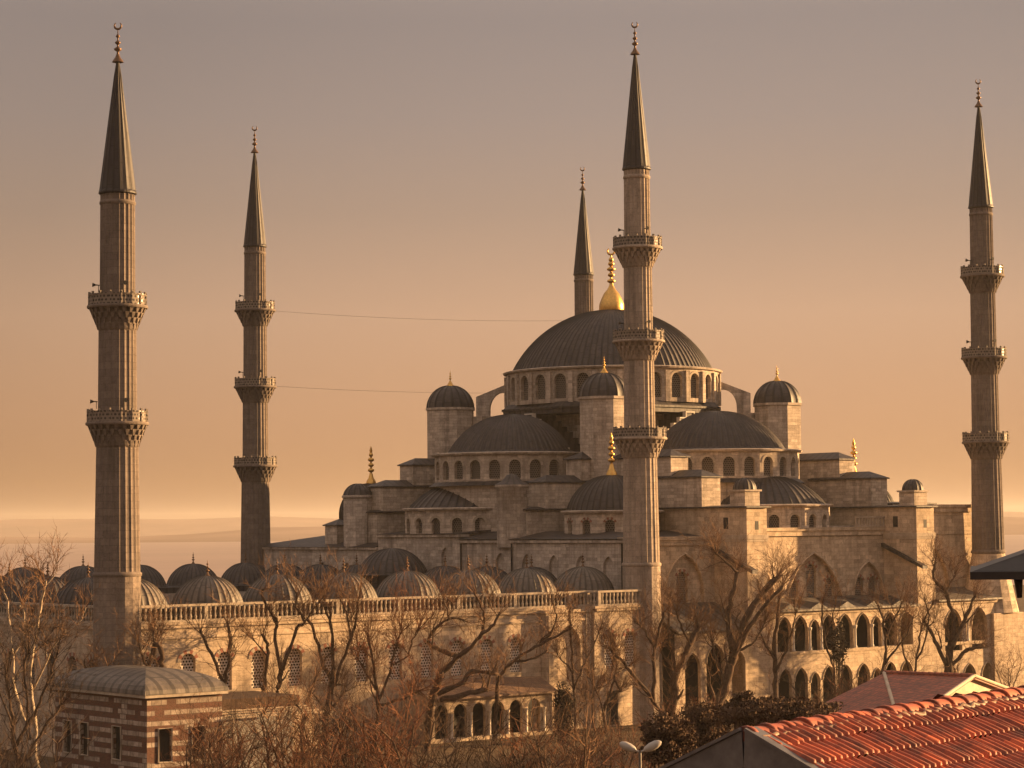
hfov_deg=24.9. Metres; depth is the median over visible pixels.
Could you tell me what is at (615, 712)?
door
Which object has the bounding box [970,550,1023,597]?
metal pavilion
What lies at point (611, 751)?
bare bush
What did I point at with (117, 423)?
minaret
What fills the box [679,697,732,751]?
leafy shrub
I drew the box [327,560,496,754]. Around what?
bare tree
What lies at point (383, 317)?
cable
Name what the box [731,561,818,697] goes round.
bare tree
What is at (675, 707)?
bare bush
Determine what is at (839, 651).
leafy shrub
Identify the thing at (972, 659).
arcade gallery
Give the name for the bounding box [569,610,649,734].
bare tree
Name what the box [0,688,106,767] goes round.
bare bush
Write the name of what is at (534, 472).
mosque prayer hall
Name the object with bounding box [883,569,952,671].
bare tree
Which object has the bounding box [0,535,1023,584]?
water
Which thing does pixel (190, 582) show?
mosque courtyard
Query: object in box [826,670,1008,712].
tiled house
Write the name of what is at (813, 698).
bare bush
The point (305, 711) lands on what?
bare bush
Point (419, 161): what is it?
sky
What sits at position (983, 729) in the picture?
tiled house
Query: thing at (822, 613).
bare tree
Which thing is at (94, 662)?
bare tree
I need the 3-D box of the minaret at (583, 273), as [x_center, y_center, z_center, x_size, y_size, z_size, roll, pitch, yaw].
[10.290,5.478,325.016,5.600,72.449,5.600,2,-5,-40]
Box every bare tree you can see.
[0,525,99,767]
[0,594,101,767]
[60,620,131,669]
[111,587,179,667]
[157,579,255,684]
[218,588,280,691]
[241,543,350,692]
[266,552,380,755]
[296,640,337,745]
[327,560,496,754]
[406,554,549,752]
[471,571,596,744]
[531,585,624,735]
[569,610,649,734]
[582,573,685,714]
[628,566,725,715]
[677,511,815,724]
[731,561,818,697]
[804,569,861,697]
[850,558,928,674]
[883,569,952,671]
[900,527,1009,672]
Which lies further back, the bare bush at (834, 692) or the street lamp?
the bare bush at (834, 692)
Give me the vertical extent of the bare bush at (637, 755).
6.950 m
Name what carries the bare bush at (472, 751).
on the ground
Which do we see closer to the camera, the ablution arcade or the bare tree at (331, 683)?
the bare tree at (331, 683)
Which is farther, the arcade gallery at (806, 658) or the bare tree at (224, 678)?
the arcade gallery at (806, 658)
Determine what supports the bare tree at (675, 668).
on the ground
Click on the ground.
(1020, 604)
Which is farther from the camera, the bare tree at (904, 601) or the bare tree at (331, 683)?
the bare tree at (904, 601)
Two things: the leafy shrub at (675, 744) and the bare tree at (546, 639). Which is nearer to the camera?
the leafy shrub at (675, 744)
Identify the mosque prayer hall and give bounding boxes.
[262,248,971,697]
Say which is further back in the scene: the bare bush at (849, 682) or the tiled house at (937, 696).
the bare bush at (849, 682)
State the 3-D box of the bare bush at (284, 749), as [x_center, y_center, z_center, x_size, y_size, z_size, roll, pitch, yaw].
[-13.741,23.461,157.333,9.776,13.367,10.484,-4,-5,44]
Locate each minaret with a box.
[85,23,148,666]
[233,126,277,569]
[573,168,593,314]
[612,22,666,723]
[960,79,1023,686]
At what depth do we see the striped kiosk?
180.99 m
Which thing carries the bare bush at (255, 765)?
on the ground
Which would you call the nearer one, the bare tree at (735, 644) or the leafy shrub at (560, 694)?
the leafy shrub at (560, 694)
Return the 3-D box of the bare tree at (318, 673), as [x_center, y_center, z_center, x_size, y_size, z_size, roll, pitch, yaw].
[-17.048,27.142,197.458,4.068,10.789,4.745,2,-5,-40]
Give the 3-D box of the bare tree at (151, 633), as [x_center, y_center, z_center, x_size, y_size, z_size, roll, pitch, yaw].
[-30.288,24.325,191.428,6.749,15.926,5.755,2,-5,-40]
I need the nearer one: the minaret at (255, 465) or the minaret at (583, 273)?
the minaret at (255, 465)
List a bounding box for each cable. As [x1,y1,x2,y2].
[278,386,432,392]
[280,311,482,320]
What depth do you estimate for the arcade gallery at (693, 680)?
238.28 m
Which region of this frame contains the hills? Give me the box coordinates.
[0,512,1023,543]
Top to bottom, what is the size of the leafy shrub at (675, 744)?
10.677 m
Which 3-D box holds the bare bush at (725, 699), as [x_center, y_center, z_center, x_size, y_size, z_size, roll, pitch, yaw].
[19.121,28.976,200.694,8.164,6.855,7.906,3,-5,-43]
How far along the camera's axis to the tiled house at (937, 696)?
36.13 m
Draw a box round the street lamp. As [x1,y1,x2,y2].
[619,740,660,767]
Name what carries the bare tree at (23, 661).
on the ground
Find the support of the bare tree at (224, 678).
on the ground
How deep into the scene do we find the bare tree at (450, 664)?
204.39 m
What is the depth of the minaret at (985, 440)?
269.46 m
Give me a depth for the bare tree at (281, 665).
198.39 m
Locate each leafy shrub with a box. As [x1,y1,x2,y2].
[551,681,576,741]
[634,708,700,767]
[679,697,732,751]
[721,689,753,729]
[826,617,849,696]
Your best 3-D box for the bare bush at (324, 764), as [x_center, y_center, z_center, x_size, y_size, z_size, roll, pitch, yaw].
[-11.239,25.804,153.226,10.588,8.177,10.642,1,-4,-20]
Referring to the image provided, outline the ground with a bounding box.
[0,585,1023,767]
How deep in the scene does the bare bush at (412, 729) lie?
156.31 m
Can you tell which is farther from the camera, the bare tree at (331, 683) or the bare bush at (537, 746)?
the bare tree at (331, 683)
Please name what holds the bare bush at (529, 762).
on the ground
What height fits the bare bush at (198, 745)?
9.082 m
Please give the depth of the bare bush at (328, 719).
169.43 m
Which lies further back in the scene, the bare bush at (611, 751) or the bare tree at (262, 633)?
the bare tree at (262, 633)
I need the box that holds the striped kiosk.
[49,665,228,767]
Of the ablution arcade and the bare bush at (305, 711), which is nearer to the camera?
the bare bush at (305, 711)
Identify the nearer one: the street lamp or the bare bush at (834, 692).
the street lamp
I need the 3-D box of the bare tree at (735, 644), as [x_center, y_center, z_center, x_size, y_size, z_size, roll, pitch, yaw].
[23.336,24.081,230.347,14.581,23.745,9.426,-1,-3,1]
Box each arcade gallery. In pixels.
[661,602,751,718]
[768,594,920,701]
[935,587,1002,675]
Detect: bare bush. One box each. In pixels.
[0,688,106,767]
[160,715,313,767]
[161,686,276,767]
[167,674,301,767]
[182,685,320,767]
[228,631,393,767]
[230,665,359,767]
[261,708,417,767]
[268,655,425,767]
[309,676,481,767]
[310,658,452,767]
[373,681,528,767]
[451,709,581,767]
[491,711,635,767]
[492,647,639,767]
[530,677,660,767]
[586,708,663,767]
[628,690,723,752]
[685,682,777,729]
[772,657,878,702]
[785,689,839,702]
[824,664,879,696]
[980,641,1023,686]
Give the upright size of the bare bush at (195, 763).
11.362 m
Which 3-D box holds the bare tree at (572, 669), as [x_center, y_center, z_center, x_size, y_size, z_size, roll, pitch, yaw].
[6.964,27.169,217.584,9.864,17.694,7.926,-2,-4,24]
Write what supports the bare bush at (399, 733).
on the ground
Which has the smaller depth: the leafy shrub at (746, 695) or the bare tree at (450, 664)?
the leafy shrub at (746, 695)
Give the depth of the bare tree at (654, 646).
221.09 m
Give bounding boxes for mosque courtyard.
[0,548,642,757]
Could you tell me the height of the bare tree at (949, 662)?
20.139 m
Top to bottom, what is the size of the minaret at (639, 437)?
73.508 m
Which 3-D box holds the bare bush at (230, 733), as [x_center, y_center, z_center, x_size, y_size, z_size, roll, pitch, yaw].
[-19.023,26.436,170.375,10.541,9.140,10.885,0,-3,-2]
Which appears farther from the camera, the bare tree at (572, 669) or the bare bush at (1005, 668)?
the bare bush at (1005, 668)
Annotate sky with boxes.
[0,0,1023,519]
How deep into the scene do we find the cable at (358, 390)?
300.23 m
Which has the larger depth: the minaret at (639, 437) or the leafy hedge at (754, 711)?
the minaret at (639, 437)
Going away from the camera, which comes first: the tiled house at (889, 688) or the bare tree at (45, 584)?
the tiled house at (889, 688)
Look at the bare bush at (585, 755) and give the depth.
152.76 m
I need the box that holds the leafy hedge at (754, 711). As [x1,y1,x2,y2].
[709,695,845,727]
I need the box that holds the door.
[607,691,617,724]
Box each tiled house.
[659,685,1023,767]
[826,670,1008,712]
[933,690,991,698]
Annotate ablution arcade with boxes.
[408,676,557,743]

